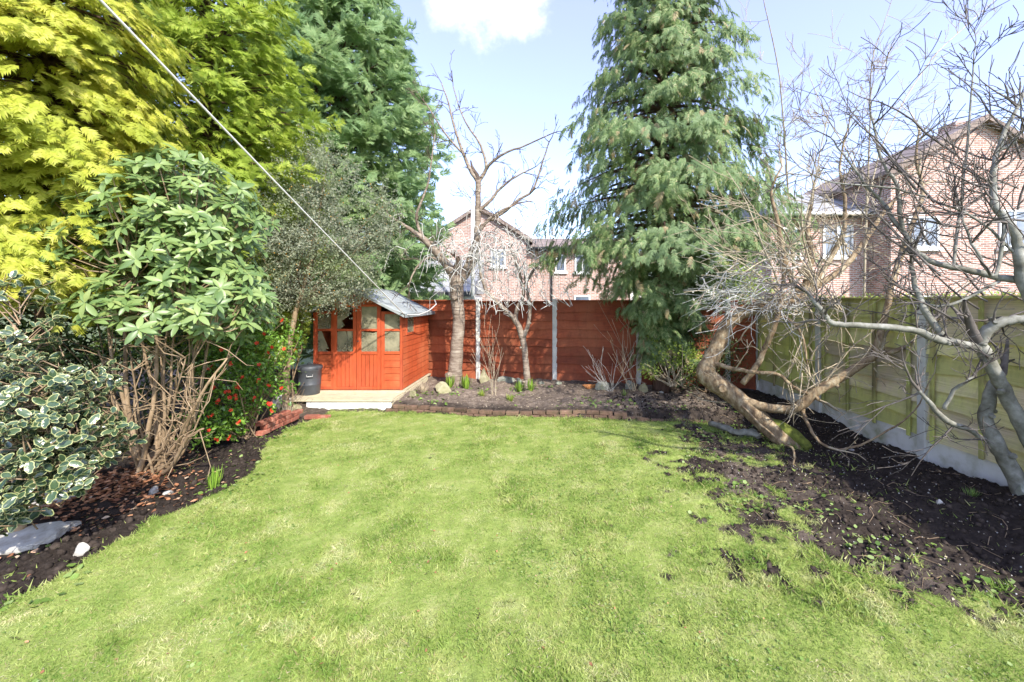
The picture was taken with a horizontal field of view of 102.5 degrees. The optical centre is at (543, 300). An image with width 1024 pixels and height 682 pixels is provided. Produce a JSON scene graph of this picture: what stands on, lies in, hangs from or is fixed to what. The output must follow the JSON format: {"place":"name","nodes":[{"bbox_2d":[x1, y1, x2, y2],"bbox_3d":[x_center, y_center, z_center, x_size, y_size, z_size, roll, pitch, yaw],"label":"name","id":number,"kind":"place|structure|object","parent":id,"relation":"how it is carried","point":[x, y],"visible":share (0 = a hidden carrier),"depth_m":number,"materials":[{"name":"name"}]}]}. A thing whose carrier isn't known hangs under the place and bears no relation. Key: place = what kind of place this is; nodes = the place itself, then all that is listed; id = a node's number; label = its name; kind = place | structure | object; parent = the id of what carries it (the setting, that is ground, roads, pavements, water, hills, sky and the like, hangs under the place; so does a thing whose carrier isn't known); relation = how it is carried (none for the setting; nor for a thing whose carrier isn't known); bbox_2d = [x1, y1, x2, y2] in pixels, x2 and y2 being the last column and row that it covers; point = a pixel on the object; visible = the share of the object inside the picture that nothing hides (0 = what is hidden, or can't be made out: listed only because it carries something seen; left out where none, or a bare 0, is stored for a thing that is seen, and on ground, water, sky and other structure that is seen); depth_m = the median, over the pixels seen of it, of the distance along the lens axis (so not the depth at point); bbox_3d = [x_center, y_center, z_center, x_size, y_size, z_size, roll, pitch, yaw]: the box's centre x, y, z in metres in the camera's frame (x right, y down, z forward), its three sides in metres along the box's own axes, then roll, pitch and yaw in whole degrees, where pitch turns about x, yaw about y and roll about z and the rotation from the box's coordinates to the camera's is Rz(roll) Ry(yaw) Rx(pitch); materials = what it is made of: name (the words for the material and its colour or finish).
{"place":"outdoors","nodes":[
{"label":"outdoors","id":0,"kind":"place"},
{"bbox_2d":[0,306,312,369],"bbox_3d":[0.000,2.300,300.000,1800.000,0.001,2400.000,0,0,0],"label":"ground","id":1,"kind":"structure","parent":0,"point":[306,360],"depth_m":21.02,"materials":[{"name":"brown soil"}]},
{"bbox_2d":[187,0,458,372],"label":"tall conifer","id":2,"kind":"object","parent":1,"relation":"on","point":[343,45],"visible":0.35,"depth_m":10.73,"materials":[{"name":"green plant"}]},
{"bbox_2d":[379,257,483,299],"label":"outbuilding","id":3,"kind":"structure","parent":1,"relation":"on","point":[466,295],"depth_m":17.32,"materials":[{"name":"white paint"}]},
{"bbox_2d":[471,197,474,299],"bbox_3d":[-2.515,-1.495,14.500,0.138,4.350,0.138,0,0,0],"label":"pole","id":4,"kind":"object","parent":1,"relation":"on","point":[472,235],"visible":0.34,"depth_m":14.44,"materials":[{"name":"grey metal"}]},
{"bbox_2d":[433,208,629,300],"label":"house","id":5,"kind":"structure","parent":1,"relation":"on","point":[563,272],"depth_m":20.00,"materials":[{"name":"pink brick"}]},
{"bbox_2d":[491,249,506,268],"bbox_3d":[-2.234,-2.033,19.960,0.879,0.934,0.140,0,0,0],"label":"window","id":6,"kind":"structure","parent":5,"relation":"in","point":[501,254],"depth_m":19.95,"materials":[{"name":"grey glass"}]},
{"bbox_2d":[554,254,566,273],"bbox_3d":[0.837,-1.838,20.560,0.675,0.959,0.140,0,0,0],"label":"window","id":7,"kind":"structure","parent":5,"relation":"in","point":[562,270],"depth_m":20.55,"materials":[{"name":"white paint"}]},
{"bbox_2d":[575,254,588,273],"bbox_3d":[1.931,-1.822,20.560,0.932,0.991,0.140,0,0,0],"label":"window","id":8,"kind":"structure","parent":5,"relation":"in","point":[577,258],"depth_m":20.58,"materials":[{"name":"white paint"}]},
{"bbox_2d":[574,296,589,299],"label":"window","id":9,"kind":"structure","parent":5,"relation":"in","point":[575,297],"depth_m":20.58,"materials":[{"name":"white paint"}]},
{"bbox_2d":[714,114,1023,300],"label":"house","id":10,"kind":"structure","parent":1,"relation":"on","point":[986,237],"depth_m":14.00,"materials":[{"name":"orange brick"}]},
{"bbox_2d":[782,227,802,259],"bbox_3d":[9.047,-2.088,14.960,0.816,1.168,0.140,0,0,0],"label":"window","id":11,"kind":"structure","parent":10,"relation":"in","point":[783,227],"depth_m":14.95,"materials":[{"name":"white paint"}]},
{"bbox_2d":[821,225,856,259],"bbox_3d":[10.746,-2.135,14.960,1.262,1.262,0.140,0,0,0],"label":"window","id":12,"kind":"structure","parent":10,"relation":"in","point":[825,246],"depth_m":14.98,"materials":[{"name":"white paint"}]},
{"bbox_2d":[908,216,943,250],"bbox_3d":[12.950,-2.296,13.960,1.210,1.184,0.140,0,0,0],"label":"window","id":13,"kind":"structure","parent":10,"relation":"in","point":[929,225],"depth_m":13.98,"materials":[{"name":"white paint"}]},
{"bbox_2d":[996,209,1023,250],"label":"window","id":14,"kind":"structure","parent":10,"relation":"in","point":[1020,224],"depth_m":13.98,"materials":[{"name":"white paint"}]},
{"bbox_2d":[739,0,1001,296],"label":"birch tree","id":15,"kind":"object","parent":1,"relation":"on","point":[878,61],"visible":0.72,"depth_m":9.49,"materials":[{"name":"beige plant"}]},
{"bbox_2d":[788,290,1019,296],"bbox_3d":[7.378,0.061,8.636,2.339,0.765,5.785,0,0,-7],"label":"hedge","id":16,"kind":"object","parent":1,"relation":"on","point":[936,294],"visible":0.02,"depth_m":7.17,"materials":[{"name":"brown plant"}]},
{"bbox_2d":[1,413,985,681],"bbox_3d":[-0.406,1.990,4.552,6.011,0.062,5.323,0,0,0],"label":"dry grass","id":17,"kind":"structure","parent":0,"point":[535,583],"depth_m":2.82,"materials":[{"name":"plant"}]},
{"bbox_2d":[0,369,1023,681],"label":"ground","id":18,"kind":"structure","parent":0,"point":[570,393],"depth_m":3.29,"materials":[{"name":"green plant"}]},
{"bbox_2d":[0,521,69,554],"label":"stone","id":19,"kind":"object","parent":18,"relation":"on","point":[30,537],"visible":0.86,"depth_m":3.31,"materials":[{"name":"grey stone"}]},
{"bbox_2d":[29,488,75,506],"bbox_3d":[-4.662,1.876,3.914,0.259,0.063,0.357,5,9,44],"label":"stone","id":20,"kind":"object","parent":18,"relation":"on","point":[61,500],"visible":0.13,"depth_m":3.85,"materials":[{"name":"grey stone"}]},
{"bbox_2d":[0,270,147,536],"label":"holly","id":21,"kind":"object","parent":18,"relation":"on","point":[52,453],"visible":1,"depth_m":3.10,"materials":[{"name":"green plant"}]},
{"bbox_2d":[66,521,82,530],"bbox_3d":[-4.128,1.952,3.506,0.107,0.062,0.237,7,5,38],"label":"stone","id":22,"kind":"object","parent":18,"relation":"on","point":[74,524],"visible":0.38,"depth_m":3.55,"materials":[{"name":"grey stone"}]},
{"bbox_2d":[73,542,89,556],"bbox_3d":[-3.675,1.984,3.257,0.087,0.114,0.074,0,0,-26],"label":"stone","id":23,"kind":"object","parent":18,"relation":"on","point":[82,548],"visible":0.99,"depth_m":3.24,"materials":[{"name":"white stone"}]},
{"bbox_2d":[0,0,211,409],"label":"golden conifer","id":24,"kind":"object","parent":18,"relation":"on","point":[56,113],"visible":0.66,"depth_m":4.24,"materials":[{"name":"yellow plant"}]},
{"bbox_2d":[0,445,236,576],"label":"leaf litter","id":25,"kind":"object","parent":18,"relation":"on","point":[120,481],"visible":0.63,"depth_m":4.10,"materials":[{"name":"brown plant"}]},
{"bbox_2d":[7,142,281,485],"bbox_3d":[-4.367,0.069,4.551,2.753,3.816,1.735,0,0,0],"label":"rhododendron","id":26,"kind":"object","parent":18,"relation":"on","point":[186,241],"visible":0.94,"depth_m":4.29,"materials":[{"name":"green plant"}]},
{"bbox_2d":[0,426,298,610],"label":"weeds","id":27,"kind":"object","parent":18,"relation":"on","point":[72,577],"visible":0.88,"depth_m":3.03,"materials":[{"name":"green plant"}]},
{"bbox_2d":[148,486,158,494],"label":"stone","id":28,"kind":"object","parent":18,"relation":"on","point":[152,490],"visible":0.99,"depth_m":4.23,"materials":[{"name":"grey stone"}]},
{"bbox_2d":[0,418,310,603],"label":"soil clods","id":29,"kind":"object","parent":18,"relation":"on","point":[87,539],"visible":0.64,"depth_m":3.64,"materials":[{"name":"brown soil"}]},
{"bbox_2d":[0,256,310,464],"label":"hedge","id":30,"kind":"object","parent":18,"relation":"on","point":[75,357],"visible":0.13,"depth_m":5.26,"materials":[{"name":"green plant"}]},
{"bbox_2d":[163,490,173,494],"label":"stone","id":31,"kind":"object","parent":18,"relation":"on","point":[168,492],"visible":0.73,"depth_m":4.24,"materials":[{"name":"white stone"}]},
{"bbox_2d":[62,0,345,408],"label":"golden conifer","id":32,"kind":"object","parent":18,"relation":"on","point":[201,35],"visible":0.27,"depth_m":6.79,"materials":[{"name":"green plant"}]},
{"bbox_2d":[205,463,223,489],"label":"plant","id":33,"kind":"object","parent":18,"relation":"on","point":[215,478],"visible":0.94,"depth_m":4.46,"materials":[{"name":"green plant"}]},
{"bbox_2d":[168,314,308,452],"bbox_3d":[-4.264,1.067,5.869,1.249,1.882,1.924,0,0,20],"label":"flowering shrub","id":34,"kind":"object","parent":18,"relation":"on","point":[241,425],"visible":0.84,"depth_m":5.71,"materials":[{"name":"green plant"}]},
{"bbox_2d":[271,394,290,408],"bbox_3d":[-4.807,1.861,7.508,0.272,0.296,0.303,0,0,24],"label":"stone","id":35,"kind":"object","parent":18,"relation":"on","point":[278,406],"visible":0.27,"depth_m":7.41,"materials":[{"name":"grey stone"}]},
{"bbox_2d":[275,402,294,413],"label":"dry tuft","id":36,"kind":"object","parent":18,"relation":"on","point":[282,409],"visible":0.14,"depth_m":6.91,"materials":[{"name":"plant"}]},
{"bbox_2d":[266,383,312,414],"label":"dry stalks","id":37,"kind":"object","parent":18,"relation":"on","point":[292,399],"visible":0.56,"depth_m":7.14,"materials":[{"name":"beige plant"}]},
{"bbox_2d":[264,299,317,397],"bbox_3d":[-4.799,0.832,7.646,0.820,2.146,0.909,0,0,41],"label":"shrub","id":38,"kind":"object","parent":18,"relation":"on","point":[305,325],"visible":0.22,"depth_m":7.68,"materials":[{"name":"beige plant"}]},
{"bbox_2d":[255,409,330,435],"bbox_3d":[-3.923,1.887,6.483,0.564,0.250,1.066,0,0,0],"label":"brick edging","id":39,"kind":"object","parent":18,"relation":"on","point":[269,424],"visible":0.98,"depth_m":6.38,"materials":[{"name":"red brick"}]},
{"bbox_2d":[291,404,301,410],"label":"stone","id":40,"kind":"object","parent":18,"relation":"on","point":[296,406],"visible":0.52,"depth_m":7.25,"materials":[{"name":"stone"}]},
{"bbox_2d":[230,122,407,409],"bbox_3d":[-3.825,-0.567,7.220,2.840,5.150,1.875,0,0,-18],"label":"shrub","id":41,"kind":"object","parent":18,"relation":"on","point":[304,293],"visible":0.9,"depth_m":7.03,"materials":[{"name":"green plant"}]},
{"bbox_2d":[289,373,430,409],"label":"deck","id":42,"kind":"structure","parent":18,"relation":"on","point":[354,399],"depth_m":7.60,"materials":[{"name":"beige concrete"}]},
{"bbox_2d":[297,362,322,395],"bbox_3d":[-4.560,1.508,7.980,0.450,0.609,0.477,0,0,0],"label":"dustbin","id":43,"kind":"object","parent":42,"relation":"on","point":[309,377],"visible":0.93,"depth_m":7.83,"materials":[{"name":"grey plastic"}]},
{"bbox_2d":[307,287,434,389],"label":"summerhouse","id":44,"kind":"structure","parent":42,"relation":"on","point":[396,357],"depth_m":8.31,"materials":[{"name":"orange wood"}]},
{"bbox_2d":[99,0,436,314],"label":"washing line","id":45,"kind":"object","parent":44,"relation":"attached to","point":[182,85],"visible":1,"depth_m":4.17,"materials":[{"name":"plastic"}]},
{"bbox_2d":[315,311,331,388],"bbox_3d":[-4.461,1.010,8.325,0.350,1.580,0.049,0,0,0],"label":"fixed window","id":46,"kind":"structure","parent":44,"relation":"in","point":[324,357],"depth_m":8.31,"materials":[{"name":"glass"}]},
{"bbox_2d":[332,304,356,389],"bbox_3d":[-4.040,0.935,8.309,0.480,1.730,0.049,0,0,0],"label":"door","id":47,"kind":"structure","parent":44,"relation":"in","point":[344,362],"depth_m":8.30,"materials":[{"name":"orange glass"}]},
{"bbox_2d":[357,304,380,389],"bbox_3d":[-3.548,0.935,8.301,0.482,1.730,0.063,0,0,0],"label":"door","id":48,"kind":"structure","parent":44,"relation":"in","point":[369,317],"depth_m":8.30,"materials":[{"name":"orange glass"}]},
{"bbox_2d":[381,311,399,388],"bbox_3d":[-3.103,1.010,8.325,0.396,1.580,0.049,0,0,0],"label":"fixed window","id":49,"kind":"structure","parent":44,"relation":"in","point":[390,321],"depth_m":8.31,"materials":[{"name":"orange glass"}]},
{"bbox_2d":[406,317,414,334],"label":"side window","id":50,"kind":"structure","parent":44,"relation":"in","point":[410,321],"depth_m":8.84,"materials":[{"name":"clear glass"}]},
{"bbox_2d":[25,421,769,673],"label":"dry leaves","id":51,"kind":"object","parent":18,"relation":"on","point":[42,671],"visible":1,"depth_m":2.64,"materials":[{"name":"brown plant"}]},
{"bbox_2d":[409,390,415,396],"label":"stone","id":52,"kind":"object","parent":18,"relation":"on","point":[412,393],"visible":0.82,"depth_m":7.97,"materials":[{"name":"stone"}]},
{"bbox_2d":[414,382,432,393],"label":"dry tuft","id":53,"kind":"object","parent":18,"relation":"on","point":[423,390],"visible":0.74,"depth_m":8.47,"materials":[{"name":"plant"}]},
{"bbox_2d":[435,381,450,393],"bbox_3d":[-2.119,1.850,8.615,0.323,0.311,0.305,0,0,-18],"label":"stone","id":54,"kind":"object","parent":18,"relation":"on","point":[442,387],"visible":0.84,"depth_m":8.50,"materials":[{"name":"stone"}]},
{"bbox_2d":[445,375,454,387],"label":"plant","id":55,"kind":"object","parent":18,"relation":"on","point":[450,383],"visible":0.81,"depth_m":8.79,"materials":[{"name":"green plant"}]},
{"bbox_2d":[458,372,471,388],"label":"plant","id":56,"kind":"object","parent":18,"relation":"on","point":[465,383],"visible":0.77,"depth_m":8.85,"materials":[{"name":"green plant"}]},
{"bbox_2d":[378,52,569,386],"bbox_3d":[-1.605,-1.753,8.984,4.220,7.675,1.578,0,0,-5],"label":"cherry tree","id":57,"kind":"object","parent":18,"relation":"on","point":[456,347],"visible":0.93,"depth_m":9.08,"materials":[{"name":"brown plant"}]},
{"bbox_2d":[479,368,488,383],"bbox_3d":[-1.414,1.825,9.758,0.243,0.478,0.158,-2,1,0],"label":"stone","id":58,"kind":"object","parent":18,"relation":"on","point":[483,378],"visible":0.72,"depth_m":9.70,"materials":[{"name":"stone"}]},
{"bbox_2d":[384,200,586,387],"bbox_3d":[-1.270,-0.124,8.850,4.271,4.319,1.771,0,0,0],"label":"weeping tree","id":59,"kind":"object","parent":18,"relation":"on","point":[522,334],"visible":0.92,"depth_m":8.80,"materials":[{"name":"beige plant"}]},
{"bbox_2d":[471,288,504,394],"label":"dry stalks","id":60,"kind":"object","parent":18,"relation":"on","point":[491,382],"visible":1,"depth_m":8.30,"materials":[{"name":"beige plant"}]},
{"bbox_2d":[497,376,515,382],"bbox_3d":[-0.875,1.861,9.617,0.446,0.176,0.167,0,4,0],"label":"stone","id":61,"kind":"object","parent":18,"relation":"on","point":[507,379],"visible":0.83,"depth_m":9.56,"materials":[{"name":"grey stone"}]},
{"bbox_2d":[505,393,513,401],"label":"plant","id":62,"kind":"object","parent":18,"relation":"on","point":[511,398],"visible":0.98,"depth_m":7.88,"materials":[{"name":"green plant"}]},
{"bbox_2d":[0,408,1023,681],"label":"grass","id":63,"kind":"structure","parent":18,"relation":"on","point":[836,588],"depth_m":2.88,"materials":[{"name":"green plant"}]},
{"bbox_2d":[514,380,523,391],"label":"plant","id":64,"kind":"object","parent":18,"relation":"on","point":[518,385],"visible":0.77,"depth_m":8.68,"materials":[{"name":"green plant"}]},
{"bbox_2d":[524,378,536,390],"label":"plant","id":65,"kind":"object","parent":18,"relation":"on","point":[531,386],"visible":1,"depth_m":8.58,"materials":[{"name":"green plant"}]},
{"bbox_2d":[386,404,707,422],"bbox_3d":[-0.069,1.975,7.129,5.602,0.169,0.248,0,0,7],"label":"brick edging","id":66,"kind":"object","parent":18,"relation":"on","point":[618,415],"visible":0.77,"depth_m":7.08,"materials":[{"name":"brown brick"}]},
{"bbox_2d":[399,385,708,409],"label":"weeds","id":67,"kind":"object","parent":18,"relation":"on","point":[600,402],"visible":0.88,"depth_m":7.78,"materials":[{"name":"green plant"}]},
{"bbox_2d":[406,383,729,409],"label":"dry leaves","id":68,"kind":"object","parent":18,"relation":"on","point":[567,399],"visible":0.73,"depth_m":7.96,"materials":[{"name":"plant"}]},
{"bbox_2d":[412,299,755,389],"bbox_3d":[-0.420,1.080,9.876,10.236,2.240,0.215,0,0,10],"label":"fence","id":69,"kind":"object","parent":18,"relation":"on","point":[560,337],"visible":0.4,"depth_m":9.74,"materials":[{"name":"wood"}]},
{"bbox_2d":[583,384,595,388],"bbox_3d":[1.001,1.892,8.994,0.354,0.125,0.157,0,-4,-11],"label":"pot shard","id":70,"kind":"object","parent":18,"relation":"on","point":[588,386],"visible":0.89,"depth_m":8.94,"materials":[{"name":"ceramic"}]},
{"bbox_2d":[595,382,609,389],"bbox_3d":[1.265,1.866,8.900,0.317,0.245,0.268,6,3,0],"label":"stone","id":71,"kind":"object","parent":18,"relation":"on","point":[598,385],"visible":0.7,"depth_m":8.81,"materials":[{"name":"grey stone"}]},
{"bbox_2d":[581,341,638,390],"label":"dry stalks","id":72,"kind":"object","parent":18,"relation":"on","point":[608,372],"visible":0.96,"depth_m":8.54,"materials":[{"name":"beige plant"}]},
{"bbox_2d":[595,298,661,391],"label":"dry stalks","id":73,"kind":"object","parent":18,"relation":"on","point":[623,355],"visible":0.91,"depth_m":8.45,"materials":[{"name":"beige plant"}]},
{"bbox_2d":[625,380,634,389],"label":"stone","id":74,"kind":"object","parent":18,"relation":"on","point":[629,382],"visible":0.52,"depth_m":8.80,"materials":[{"name":"grey stone"}]},
{"bbox_2d":[638,383,647,392],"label":"stone","id":75,"kind":"object","parent":18,"relation":"on","point":[643,387],"visible":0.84,"depth_m":8.54,"materials":[{"name":"stone"}]},
{"bbox_2d":[638,330,701,386],"bbox_3d":[2.595,1.127,8.223,1.480,1.219,0.864,0,0,0],"label":"light shrub","id":76,"kind":"object","parent":18,"relation":"on","point":[670,382],"visible":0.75,"depth_m":8.17,"materials":[{"name":"green plant"}]},
{"bbox_2d":[527,0,821,392],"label":"tall conifer","id":77,"kind":"object","parent":18,"relation":"on","point":[657,36],"visible":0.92,"depth_m":7.67,"materials":[{"name":"green plant"}]},
{"bbox_2d":[670,315,752,392],"bbox_3d":[3.406,1.099,8.514,1.927,1.591,0.856,0,0,-18],"label":"dark shrub","id":78,"kind":"object","parent":18,"relation":"on","point":[705,345],"visible":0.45,"depth_m":8.44,"materials":[{"name":"green plant"}]},
{"bbox_2d":[708,421,760,438],"bbox_3d":[2.821,1.935,6.125,0.180,0.119,0.790,0,0,-42],"label":"log","id":79,"kind":"object","parent":18,"relation":"on","point":[739,432],"visible":1,"depth_m":6.03,"materials":[{"name":"grey plant"}]},
{"bbox_2d":[702,256,786,300],"bbox_3d":[4.529,-0.039,10.008,2.649,2.902,1.372,0,0,0],"label":"light shrub","id":80,"kind":"object","parent":18,"relation":"on","point":[750,285],"visible":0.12,"depth_m":9.85,"materials":[{"name":"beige plant"}]},
{"bbox_2d":[653,51,978,464],"bbox_3d":[4.002,-0.411,5.900,4.792,5.866,3.189,0,0,0],"label":"leaning tree","id":81,"kind":"object","parent":18,"relation":"on","point":[759,418],"visible":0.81,"depth_m":5.78,"materials":[{"name":"beige plant"}]},
{"bbox_2d":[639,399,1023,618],"bbox_3d":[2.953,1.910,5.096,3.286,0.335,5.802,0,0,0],"label":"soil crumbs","id":82,"kind":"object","parent":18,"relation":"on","point":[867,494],"visible":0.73,"depth_m":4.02,"materials":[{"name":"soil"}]},
{"bbox_2d":[649,404,1022,616],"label":"weeds","id":83,"kind":"object","parent":18,"relation":"on","point":[964,578],"visible":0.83,"depth_m":3.81,"materials":[{"name":"green plant"}]},
{"bbox_2d":[669,406,1023,599],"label":"leaf litter","id":84,"kind":"object","parent":18,"relation":"on","point":[871,507],"visible":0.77,"depth_m":3.96,"materials":[{"name":"plant"}]},
{"bbox_2d":[674,408,1023,606],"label":"fallen twigs","id":85,"kind":"object","parent":18,"relation":"on","point":[872,512],"visible":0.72,"depth_m":3.77,"materials":[{"name":"wood"}]},
{"bbox_2d":[732,0,1023,494],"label":"apple tree","id":86,"kind":"object","parent":18,"relation":"on","point":[999,386],"visible":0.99,"depth_m":3.84,"materials":[{"name":"grey plant"}]},
{"bbox_2d":[754,295,1023,485],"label":"fence","id":87,"kind":"object","parent":18,"relation":"on","point":[961,406],"visible":0.61,"depth_m":5.21,"materials":[{"name":"wood"}]},
{"bbox_2d":[962,486,980,497],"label":"plant","id":88,"kind":"object","parent":18,"relation":"on","point":[972,492],"visible":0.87,"depth_m":3.88,"materials":[{"name":"green plant"}]},
{"bbox_2d":[1015,484,1023,495],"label":"stone","id":89,"kind":"object","parent":18,"relation":"on","point":[1019,490],"visible":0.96,"depth_m":3.74,"materials":[{"name":"grey stone"}]},
{"bbox_2d":[4,0,1023,300],"label":"sky","id":90,"kind":"structure","parent":0,"point":[524,64],"materials":[{"name":"blue"}]}
]}

